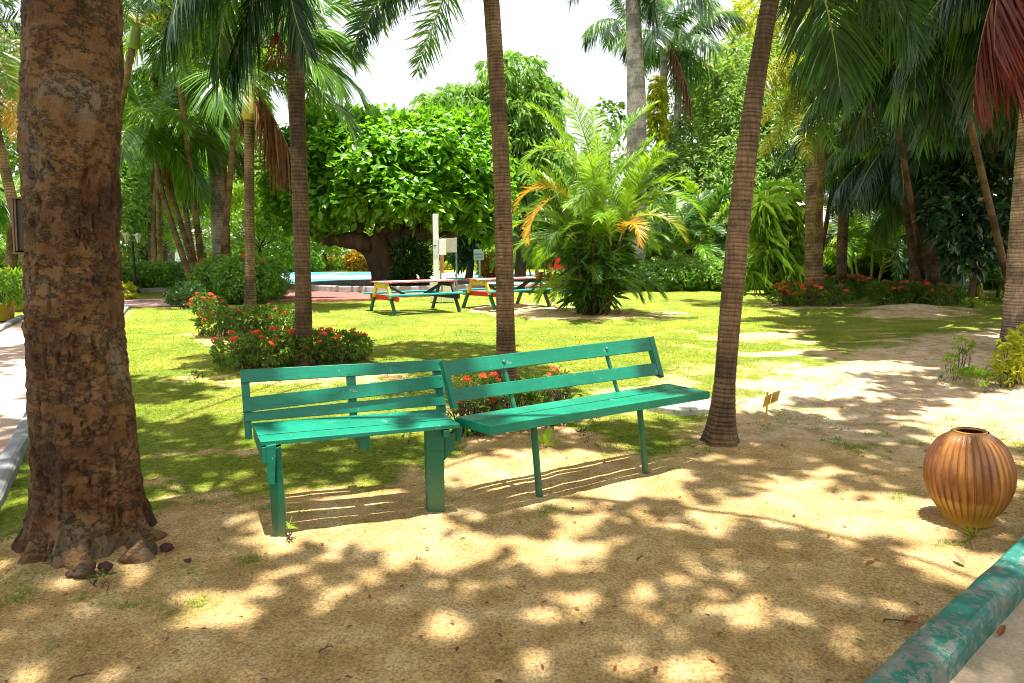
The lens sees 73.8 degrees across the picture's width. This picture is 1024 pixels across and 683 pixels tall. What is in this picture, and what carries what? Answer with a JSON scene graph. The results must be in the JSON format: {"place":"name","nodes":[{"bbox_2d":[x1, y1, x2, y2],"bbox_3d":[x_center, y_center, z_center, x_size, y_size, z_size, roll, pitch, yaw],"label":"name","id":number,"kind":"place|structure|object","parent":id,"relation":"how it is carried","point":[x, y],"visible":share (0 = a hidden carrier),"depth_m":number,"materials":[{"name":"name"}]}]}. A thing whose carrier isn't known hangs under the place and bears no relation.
{"place":"outdoors","nodes":[
{"label":"outdoors","id":0,"kind":"place"},
{"bbox_2d":[124,297,280,306],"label":"cross path","id":1,"kind":"structure","parent":0,"point":[145,302],"depth_m":19.76,"materials":[{"name":"pink brick"}]},
{"bbox_2d":[283,272,544,283],"bbox_3d":[-11.250,-3.714,39.102,25.500,0.001,17.500,0,8,0],"label":"sports court","id":2,"kind":"object","parent":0,"point":[459,277],"visible":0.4,"depth_m":39.36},
{"bbox_2d":[281,281,559,298],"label":"brick paving","id":3,"kind":"structure","parent":0,"point":[315,294],"depth_m":23.86,"materials":[{"name":"red brick"}]},
{"bbox_2d":[333,284,455,285],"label":"tree pit soil","id":4,"kind":"object","parent":3,"relation":"on","point":[358,285],"visible":0.16,"depth_m":28.87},
{"bbox_2d":[254,100,528,285],"bbox_3d":[-5.240,-5.902,27.787,10.398,7.801,8.285,4,9,29],"label":"sprawling tree","id":5,"kind":"object","parent":4,"relation":"on","point":[419,168],"visible":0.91,"depth_m":25.59,"materials":[{"name":"green plant"}]},
{"bbox_2d":[386,234,432,285],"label":"shrub","id":6,"kind":"object","parent":4,"relation":"on","point":[414,263],"visible":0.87,"depth_m":26.09,"materials":[{"name":"green plant"}]},
{"bbox_2d":[311,279,483,291],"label":"planter kerb","id":7,"kind":"structure","parent":3,"relation":"on","point":[327,286],"depth_m":25.10,"materials":[{"name":"concrete"}]},
{"bbox_2d":[0,0,996,255],"label":"sky","id":8,"kind":"structure","parent":0,"point":[541,28],"materials":[{"name":"white"}]},
{"bbox_2d":[0,256,1023,682],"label":"ground","id":9,"kind":"structure","parent":0,"point":[658,582],"depth_m":3.71,"materials":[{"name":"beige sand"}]},
{"bbox_2d":[0,301,16,320],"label":"flower pot","id":10,"kind":"object","parent":9,"relation":"on","point":[7,312],"visible":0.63,"depth_m":14.60,"materials":[{"name":"yellow ceramic"}]},
{"bbox_2d":[0,268,24,307],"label":"potted plant","id":11,"kind":"object","parent":10,"relation":"in","point":[13,281],"visible":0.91,"depth_m":14.63,"materials":[{"name":"green plant"}]},
{"bbox_2d":[0,174,20,294],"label":"palm tree","id":12,"kind":"object","parent":9,"relation":"on","point":[9,257],"visible":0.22,"depth_m":20.72,"materials":[{"name":"green plant"}]},
{"bbox_2d":[0,171,20,268],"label":"palm tree","id":13,"kind":"object","parent":9,"relation":"on","point":[3,212],"visible":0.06,"depth_m":20.17,"materials":[{"name":"green plant"}]},
{"bbox_2d":[0,0,23,271],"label":"palm tree","id":14,"kind":"object","parent":9,"relation":"on","point":[11,91],"visible":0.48,"depth_m":13.39,"materials":[{"name":"green plant"}]},
{"bbox_2d":[0,319,25,453],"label":"footpath","id":15,"kind":"structure","parent":9,"relation":"on","point":[12,381],"depth_m":7.86,"materials":[{"name":"beige concrete"}]},
{"bbox_2d":[0,305,130,509],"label":"kerb","id":16,"kind":"structure","parent":15,"relation":"on","point":[13,452],"depth_m":4.84,"materials":[{"name":"concrete"}]},
{"bbox_2d":[71,560,95,578],"bbox_3d":[-1.960,1.049,3.125,0.100,0.089,0.093,-5,9,-34],"label":"rock","id":17,"kind":"object","parent":9,"relation":"on","point":[82,569],"visible":0.89,"depth_m":3.10,"materials":[{"name":"brown stone"}]},
{"bbox_2d":[11,0,167,569],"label":"shade tree","id":18,"kind":"object","parent":9,"relation":"on","point":[88,499],"visible":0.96,"depth_m":3.21,"materials":[{"name":"brown plant"}]},
{"bbox_2d":[9,196,23,253],"bbox_3d":[-2.329,-0.559,3.296,0.125,0.274,0.146,0,8,0],"label":"wooden box","id":19,"kind":"object","parent":18,"relation":"attached to","point":[17,214],"visible":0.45,"depth_m":3.25,"materials":[{"name":"brown wood"}]},
{"bbox_2d":[16,199,23,250],"bbox_3d":[-2.322,-0.561,3.295,0.103,0.245,0.112,1,8,6],"label":"door panel","id":20,"kind":"structure","parent":19,"relation":"in","point":[20,214],"depth_m":3.25,"materials":[{"name":"brown wood"}]},
{"bbox_2d":[0,10,183,264],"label":"broadleaf tree","id":21,"kind":"object","parent":9,"relation":"on","point":[133,201],"visible":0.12,"depth_m":32.93,"materials":[{"name":"green plant"}]},
{"bbox_2d":[119,163,166,262],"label":"crooked tree","id":22,"kind":"object","parent":9,"relation":"on","point":[136,172],"visible":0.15,"depth_m":36.20,"materials":[{"name":"green plant"}]},
{"bbox_2d":[124,102,207,263],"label":"palm tree","id":23,"kind":"object","parent":9,"relation":"on","point":[142,163],"visible":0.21,"depth_m":33.20,"materials":[{"name":"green plant"}]},
{"bbox_2d":[122,258,210,287],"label":"hedge","id":24,"kind":"object","parent":9,"relation":"on","point":[159,274],"visible":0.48,"depth_m":25.31,"materials":[{"name":"green plant"}]},
{"bbox_2d":[128,91,206,263],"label":"palm tree","id":25,"kind":"object","parent":9,"relation":"on","point":[153,240],"visible":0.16,"depth_m":32.47,"materials":[{"name":"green plant"}]},
{"bbox_2d":[121,0,229,121],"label":"palm tree","id":26,"kind":"object","parent":9,"relation":"on","point":[146,10],"visible":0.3,"depth_m":17.95,"materials":[{"name":"green plant"}]},
{"bbox_2d":[131,0,224,264],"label":"palm tree","id":27,"kind":"object","parent":9,"relation":"on","point":[159,228],"visible":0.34,"depth_m":28.56,"materials":[{"name":"brown plant"}]},
{"bbox_2d":[120,72,236,282],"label":"palm tree","id":28,"kind":"object","parent":9,"relation":"on","point":[135,114],"visible":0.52,"depth_m":22.69,"materials":[{"name":"green plant"}]},
{"bbox_2d":[131,66,227,263],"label":"palm tree","id":29,"kind":"object","parent":9,"relation":"on","point":[212,164],"visible":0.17,"depth_m":25.20,"materials":[{"name":"green plant"}]},
{"bbox_2d":[122,77,243,293],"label":"palm tree","id":30,"kind":"object","parent":9,"relation":"on","point":[173,115],"visible":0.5,"depth_m":22.78,"materials":[{"name":"green plant"}]},
{"bbox_2d":[162,280,208,308],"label":"shrub","id":31,"kind":"object","parent":9,"relation":"on","point":[186,292],"visible":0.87,"depth_m":17.79,"materials":[{"name":"green plant"}]},
{"bbox_2d":[123,2,272,281],"bbox_3d":[-10.332,-6.484,21.044,5.665,10.527,5.066,4,9,30],"label":"palm tree","id":32,"kind":"object","parent":9,"relation":"on","point":[196,219],"visible":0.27,"depth_m":21.65,"materials":[{"name":"green plant"}]},
{"bbox_2d":[162,182,242,257],"bbox_3d":[-15.306,-5.604,33.536,4.157,5.348,3.397,0,8,0],"label":"feathery bush","id":33,"kind":"object","parent":9,"relation":"on","point":[168,235],"visible":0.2,"depth_m":33.05,"materials":[{"name":"green plant"}]},
{"bbox_2d":[125,5,288,258],"bbox_3d":[-11.375,-7.247,26.159,6.086,10.572,5.650,5,9,31],"label":"palm tree","id":34,"kind":"object","parent":9,"relation":"on","point":[217,216],"visible":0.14,"depth_m":26.28,"materials":[{"name":"green plant"}]},
{"bbox_2d":[187,291,227,318],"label":"shrub","id":35,"kind":"object","parent":9,"relation":"on","point":[210,300],"visible":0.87,"depth_m":15.09,"materials":[{"name":"green plant"}]},
{"bbox_2d":[177,87,277,257],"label":"palm tree","id":36,"kind":"object","parent":9,"relation":"on","point":[227,125],"visible":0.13,"depth_m":28.09,"materials":[{"name":"green plant"}]},
{"bbox_2d":[184,252,292,304],"bbox_3d":[-8.191,-1.837,20.434,2.872,1.656,3.558,0,8,0],"label":"hedge","id":37,"kind":"object","parent":9,"relation":"on","point":[224,277],"visible":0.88,"depth_m":19.59,"materials":[{"name":"green plant"}]},
{"bbox_2d":[156,0,325,365],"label":"palm tree","id":38,"kind":"object","parent":9,"relation":"on","point":[232,67],"visible":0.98,"depth_m":8.67,"materials":[{"name":"brown plant"}]},
{"bbox_2d":[257,15,293,70],"bbox_3d":[-2.913,-3.711,8.386,0.425,0.712,0.484,-6,10,-39],"label":"palm fruit cluster","id":39,"kind":"object","parent":38,"relation":"hanging from","point":[276,40],"visible":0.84,"depth_m":8.46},
{"bbox_2d":[193,302,294,337],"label":"shrub","id":40,"kind":"object","parent":9,"relation":"on","point":[280,314],"visible":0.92,"depth_m":12.39,"materials":[{"name":"green plant"}]},
{"bbox_2d":[139,2,376,306],"bbox_3d":[-6.496,-5.229,18.294,5.293,8.642,5.714,-6,10,-40],"label":"palm tree","id":41,"kind":"object","parent":9,"relation":"on","point":[259,115],"visible":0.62,"depth_m":17.89,"materials":[{"name":"green plant"}]},
{"bbox_2d":[201,171,316,269],"bbox_3d":[-11.244,-5.129,30.589,5.272,5.216,3.502,0,8,0],"label":"feathery bush","id":42,"kind":"object","parent":9,"relation":"on","point":[238,198],"visible":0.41,"depth_m":29.83,"materials":[{"name":"green plant"}]},
{"bbox_2d":[196,0,331,256],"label":"palm tree","id":43,"kind":"object","parent":9,"relation":"on","point":[227,210],"visible":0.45,"depth_m":22.50,"materials":[{"name":"brown plant"}]},
{"bbox_2d":[232,247,325,271],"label":"shrub","id":44,"kind":"object","parent":9,"relation":"on","point":[317,257],"visible":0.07,"depth_m":47.36,"materials":[{"name":"green plant"}]},
{"bbox_2d":[209,326,375,369],"bbox_3d":[-2.939,0.050,9.280,2.193,0.523,1.135,-4,8,-25],"label":"shrub","id":45,"kind":"object","parent":9,"relation":"on","point":[245,349],"visible":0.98,"depth_m":9.02,"materials":[{"name":"green plant"}]},
{"bbox_2d":[203,0,383,128],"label":"palm tree","id":46,"kind":"object","parent":9,"relation":"on","point":[323,5],"visible":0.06,"depth_m":25.66,"materials":[{"name":"green plant"}]},
{"bbox_2d":[288,234,356,270],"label":"feathery bush","id":47,"kind":"object","parent":9,"relation":"on","point":[326,255],"visible":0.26,"depth_m":51.46,"materials":[{"name":"green plant"}]},
{"bbox_2d":[240,360,461,536],"bbox_3d":[-0.925,0.587,3.992,1.216,0.841,0.654,-3,8,-20],"label":"park bench","id":48,"kind":"object","parent":9,"relation":"on","point":[435,426],"visible":0.95,"depth_m":3.99,"materials":[{"name":"green paint"}]},
{"bbox_2d":[342,249,369,271],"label":"shrub","id":49,"kind":"object","parent":9,"relation":"on","point":[354,261],"visible":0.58,"depth_m":49.56,"materials":[{"name":"yellow plant"}]},
{"bbox_2d":[280,290,493,302],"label":"kerb","id":50,"kind":"structure","parent":9,"relation":"on","point":[334,299],"depth_m":20.69,"materials":[{"name":"red brick"}]},
{"bbox_2d":[363,279,465,315],"bbox_3d":[-2.409,-1.119,16.925,2.079,0.782,1.460,-6,9,-37],"label":"picnic table","id":51,"kind":"object","parent":9,"relation":"on","point":[391,298],"visible":0.96,"depth_m":16.81,"materials":[{"name":"multicoloured paint"}]},
{"bbox_2d":[339,0,517,397],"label":"palm tree","id":52,"kind":"object","parent":9,"relation":"on","point":[505,311],"visible":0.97,"depth_m":6.76,"materials":[{"name":"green plant"}]},
{"bbox_2d":[430,214,454,300],"bbox_3d":[-2.080,-2.483,20.265,0.720,2.562,0.260,0,8,0],"label":"white post","id":53,"kind":"object","parent":9,"relation":"on","point":[439,247],"visible":0.77,"depth_m":20.16,"materials":[{"name":"paint"}]},
{"bbox_2d":[446,232,494,277],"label":"broadleaf tree","id":54,"kind":"object","parent":9,"relation":"on","point":[466,259],"visible":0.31,"depth_m":36.35,"materials":[{"name":"green plant"}]},
{"bbox_2d":[477,251,495,277],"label":"shrub","id":55,"kind":"object","parent":9,"relation":"on","point":[487,271],"visible":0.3,"depth_m":36.27,"materials":[{"name":"green plant"}]},
{"bbox_2d":[408,48,586,280],"bbox_3d":[-0.628,-8.503,33.486,9.148,11.131,4.990,2,8,12],"label":"broadleaf tree","id":56,"kind":"object","parent":9,"relation":"on","point":[539,87],"visible":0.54,"depth_m":31.90,"materials":[{"name":"green plant"}]},
{"bbox_2d":[457,277,553,310],"bbox_3d":[-0.141,-1.329,18.498,2.301,0.782,1.460,-7,10,-42],"label":"picnic table","id":57,"kind":"object","parent":9,"relation":"on","point":[521,289],"visible":0.86,"depth_m":18.13,"materials":[{"name":"multicoloured paint"}]},
{"bbox_2d":[0,289,1023,682],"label":"grass","id":58,"kind":"structure","parent":9,"relation":"on","point":[608,441],"depth_m":7.10,"materials":[{"name":"green plant"}]},
{"bbox_2d":[4,303,1020,682],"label":"leaf litter","id":59,"kind":"object","parent":9,"relation":"on","point":[574,521],"visible":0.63,"depth_m":3.13,"materials":[{"name":"brown plant"}]},
{"bbox_2d":[445,364,582,438],"bbox_3d":[-0.029,0.486,5.851,1.401,0.539,0.636,-5,9,-32],"label":"shrub","id":60,"kind":"object","parent":9,"relation":"on","point":[504,403],"visible":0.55,"depth_m":5.76,"materials":[{"name":"green plant"}]},
{"bbox_2d":[476,207,582,279],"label":"areca palm","id":61,"kind":"object","parent":9,"relation":"on","point":[546,225],"visible":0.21,"depth_m":33.94,"materials":[{"name":"green plant"}]},
{"bbox_2d":[439,336,709,496],"bbox_3d":[0.469,0.493,4.493,1.882,0.920,0.463,-5,9,-32],"label":"park bench","id":62,"kind":"object","parent":9,"relation":"on","point":[514,417],"visible":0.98,"depth_m":4.39,"materials":[{"name":"green paint"}]},
{"bbox_2d":[587,96,626,205],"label":"broadleaf tree","id":63,"kind":"object","parent":9,"relation":"on","point":[619,106],"visible":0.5,"depth_m":42.24,"materials":[{"name":"green plant"}]},
{"bbox_2d":[512,87,706,315],"bbox_3d":[1.911,-3.087,16.352,4.307,5.632,4.736,-3,8,-20],"label":"areca palm","id":64,"kind":"object","parent":9,"relation":"on","point":[598,261],"visible":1,"depth_m":15.87,"materials":[{"name":"green plant"}]},
{"bbox_2d":[527,130,694,253],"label":"broadleaf tree","id":65,"kind":"object","parent":9,"relation":"on","point":[655,171],"visible":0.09,"depth_m":37.93,"materials":[{"name":"green plant"}]},
{"bbox_2d":[580,0,675,78],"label":"palm tree","id":66,"kind":"object","parent":9,"relation":"on","point":[612,33],"visible":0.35,"depth_m":43.34,"materials":[{"name":"green plant"}]},
{"bbox_2d":[543,0,719,289],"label":"palm tree","id":67,"kind":"object","parent":9,"relation":"on","point":[636,100],"visible":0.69,"depth_m":25.60,"materials":[{"name":"grey plant"}]},
{"bbox_2d":[612,0,722,212],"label":"palm tree","id":68,"kind":"object","parent":9,"relation":"on","point":[666,46],"visible":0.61,"depth_m":38.07,"materials":[{"name":"green plant"}]},
{"bbox_2d":[646,75,670,145],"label":"climbing vine","id":69,"kind":"object","parent":68,"relation":"hanging from","point":[653,119],"visible":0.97,"depth_m":37.72,"materials":[{"name":"green plant"}]},
{"bbox_2d":[646,398,710,415],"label":"concrete slab","id":70,"kind":"structure","parent":9,"relation":"on","point":[700,407],"depth_m":6.49,"materials":[{"name":"grey concrete"}]},
{"bbox_2d":[619,256,750,291],"bbox_3d":[6.404,-2.551,26.559,6.163,1.564,2.694,0,8,0],"label":"hedge","id":71,"kind":"object","parent":9,"relation":"on","point":[672,273],"visible":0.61,"depth_m":25.88,"materials":[{"name":"green plant"}]},
{"bbox_2d":[643,0,748,201],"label":"palm tree","id":72,"kind":"object","parent":9,"relation":"on","point":[732,17],"visible":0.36,"depth_m":39.95,"materials":[{"name":"green plant"}]},
{"bbox_2d":[645,177,751,284],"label":"areca palm","id":73,"kind":"object","parent":9,"relation":"on","point":[699,230],"visible":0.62,"depth_m":28.87,"materials":[{"name":"green plant"}]},
{"bbox_2d":[612,59,788,226],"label":"broadleaf tree","id":74,"kind":"object","parent":9,"relation":"on","point":[716,171],"visible":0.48,"depth_m":39.48,"materials":[{"name":"green plant"}]},
{"bbox_2d":[679,177,769,262],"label":"areca palm","id":75,"kind":"object","parent":9,"relation":"on","point":[688,189],"visible":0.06,"depth_m":30.54,"materials":[{"name":"green plant"}]},
{"bbox_2d":[686,0,840,136],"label":"broadleaf tree","id":76,"kind":"object","parent":9,"relation":"on","point":[743,8],"visible":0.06,"depth_m":52.45,"materials":[{"name":"green plant"}]},
{"bbox_2d":[720,180,825,295],"bbox_3d":[9.082,-3.252,23.677,3.548,4.636,2.681,0,8,0],"label":"dracaena","id":77,"kind":"object","parent":9,"relation":"on","point":[777,237],"visible":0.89,"depth_m":23.16,"materials":[{"name":"green plant"}]},
{"bbox_2d":[672,24,873,213],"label":"broadleaf tree","id":78,"kind":"object","parent":9,"relation":"on","point":[745,49],"visible":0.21,"depth_m":41.28,"materials":[{"name":"green plant"}]},
{"bbox_2d":[737,1,873,187],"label":"broadleaf tree","id":79,"kind":"object","parent":9,"relation":"on","point":[785,167],"visible":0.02,"depth_m":41.70,"materials":[{"name":"green plant"}]},
{"bbox_2d":[765,280,857,306],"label":"shrub","id":80,"kind":"object","parent":9,"relation":"on","point":[832,295],"visible":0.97,"depth_m":18.78,"materials":[{"name":"green plant"}]},
{"bbox_2d":[804,1,825,305],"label":"palm tree","id":81,"kind":"object","parent":9,"relation":"on","point":[813,266],"visible":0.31,"depth_m":18.63,"materials":[{"name":"brown plant"}]},
{"bbox_2d":[777,0,866,252],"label":"palm tree","id":82,"kind":"object","parent":9,"relation":"on","point":[826,224],"visible":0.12,"depth_m":20.73,"materials":[{"name":"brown plant"}]},
{"bbox_2d":[699,0,945,447],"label":"palm tree","id":83,"kind":"object","parent":9,"relation":"on","point":[720,429],"visible":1,"depth_m":5.29,"materials":[{"name":"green plant"}]},
{"bbox_2d":[769,109,887,298],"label":"palm tree","id":84,"kind":"object","parent":9,"relation":"on","point":[842,246],"visible":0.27,"depth_m":21.12,"materials":[{"name":"green plant"}]},
{"bbox_2d":[757,50,912,243],"bbox_3d":[8.179,-3.528,16.655,3.030,5.860,7.978,5,9,34],"label":"palm tree","id":85,"kind":"object","parent":9,"relation":"on","point":[780,79],"visible":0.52,"depth_m":14.36,"materials":[{"name":"green plant"}]},
{"bbox_2d":[803,225,882,277],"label":"areca palm","id":86,"kind":"object","parent":9,"relation":"on","point":[828,254],"visible":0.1,"depth_m":27.81,"materials":[{"name":"green plant"}]},
{"bbox_2d":[823,273,881,298],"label":"shrub","id":87,"kind":"object","parent":9,"relation":"on","point":[856,282],"visible":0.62,"depth_m":21.61,"materials":[{"name":"green plant"}]},
{"bbox_2d":[769,11,964,288],"bbox_3d":[9.549,-3.758,15.718,10.271,6.544,4.124,-6,10,-39],"label":"palm tree","id":88,"kind":"object","parent":9,"relation":"on","point":[945,117],"visible":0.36,"depth_m":13.82,"materials":[{"name":"green plant"}]},
{"bbox_2d":[823,185,960,291],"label":"areca palm","id":89,"kind":"object","parent":9,"relation":"on","point":[896,253],"visible":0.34,"depth_m":24.12,"materials":[{"name":"green plant"}]},
{"bbox_2d":[824,127,975,303],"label":"palm tree","id":90,"kind":"object","parent":9,"relation":"on","point":[916,167],"visible":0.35,"depth_m":18.21,"materials":[{"name":"green plant"}]},
{"bbox_2d":[800,261,1003,290],"bbox_3d":[16.471,-2.746,26.884,11.382,1.839,2.606,0,8,0],"label":"shrub","id":91,"kind":"object","parent":9,"relation":"on","point":[829,270],"visible":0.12,"depth_m":26.27,"materials":[{"name":"green plant"}]},
{"bbox_2d":[788,0,1018,282],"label":"palm tree","id":92,"kind":"object","parent":9,"relation":"on","point":[919,85],"visible":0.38,"depth_m":12.54,"materials":[{"name":"green plant"}]},
{"bbox_2d":[863,278,968,305],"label":"shrub","id":93,"kind":"object","parent":9,"relation":"on","point":[945,295],"visible":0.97,"depth_m":18.63,"materials":[{"name":"green plant"}]},
{"bbox_2d":[854,128,989,282],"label":"palm tree","id":94,"kind":"object","parent":9,"relation":"on","point":[890,219],"visible":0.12,"depth_m":20.10,"materials":[{"name":"green plant"}]},
{"bbox_2d":[864,125,1012,303],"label":"palm tree","id":95,"kind":"object","parent":9,"relation":"on","point":[934,276],"visible":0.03,"depth_m":18.77,"materials":[{"name":"green plant"}]},
{"bbox_2d":[856,0,1023,349],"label":"palm tree","id":96,"kind":"object","parent":9,"relation":"on","point":[1000,59],"visible":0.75,"depth_m":10.10,"materials":[{"name":"green plant"}]},
{"bbox_2d":[873,68,1018,182],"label":"palm tree","id":97,"kind":"object","parent":9,"relation":"on","point":[986,144],"visible":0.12,"depth_m":15.60,"materials":[{"name":"green plant"}]},
{"bbox_2d":[941,336,976,371],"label":"shrub","id":98,"kind":"object","parent":9,"relation":"on","point":[964,351],"visible":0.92,"depth_m":8.38,"materials":[{"name":"green plant"}]},
{"bbox_2d":[911,141,1013,307],"bbox_3d":[11.725,-2.986,17.266,3.217,4.353,2.577,0,8,0],"label":"rubber plant","id":99,"kind":"object","parent":9,"relation":"on","point":[966,238],"visible":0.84,"depth_m":16.92,"materials":[{"name":"green plant"}]},
{"bbox_2d":[918,107,1015,258],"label":"palm tree","id":100,"kind":"object","parent":9,"relation":"on","point":[960,141],"visible":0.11,"depth_m":16.26,"materials":[{"name":"green plant"}]},
{"bbox_2d":[923,427,1017,527],"bbox_3d":[2.540,0.746,3.797,0.439,0.518,0.438,-2,7,0],"label":"ribbed jar","id":101,"kind":"object","parent":9,"relation":"on","point":[970,475],"visible":1,"depth_m":3.66,"materials":[{"name":"orange ceramic"}]},
{"bbox_2d":[941,247,1004,301],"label":"areca palm","id":102,"kind":"object","parent":9,"relation":"on","point":[1000,294],"visible":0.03,"depth_m":21.26,"materials":[{"name":"green plant"}]},
{"bbox_2d":[940,365,1006,392],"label":"shrub","id":103,"kind":"object","parent":9,"relation":"on","point":[966,371],"visible":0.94,"depth_m":7.94,"materials":[{"name":"green plant"}]},
{"bbox_2d":[983,321,1023,387],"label":"shrub","id":104,"kind":"object","parent":9,"relation":"on","point":[1009,366],"visible":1,"depth_m":7.67,"materials":[{"name":"yellow plant"}]},
{"bbox_2d":[950,599,1023,682],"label":"pavement","id":105,"kind":"structure","parent":0,"point":[994,658],"depth_m":2.52,"materials":[{"name":"concrete"}]},
{"bbox_2d":[863,535,1023,682],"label":"kerb","id":106,"kind":"structure","parent":105,"relation":"on","point":[946,643],"depth_m":2.56,"materials":[{"name":"green paint"}]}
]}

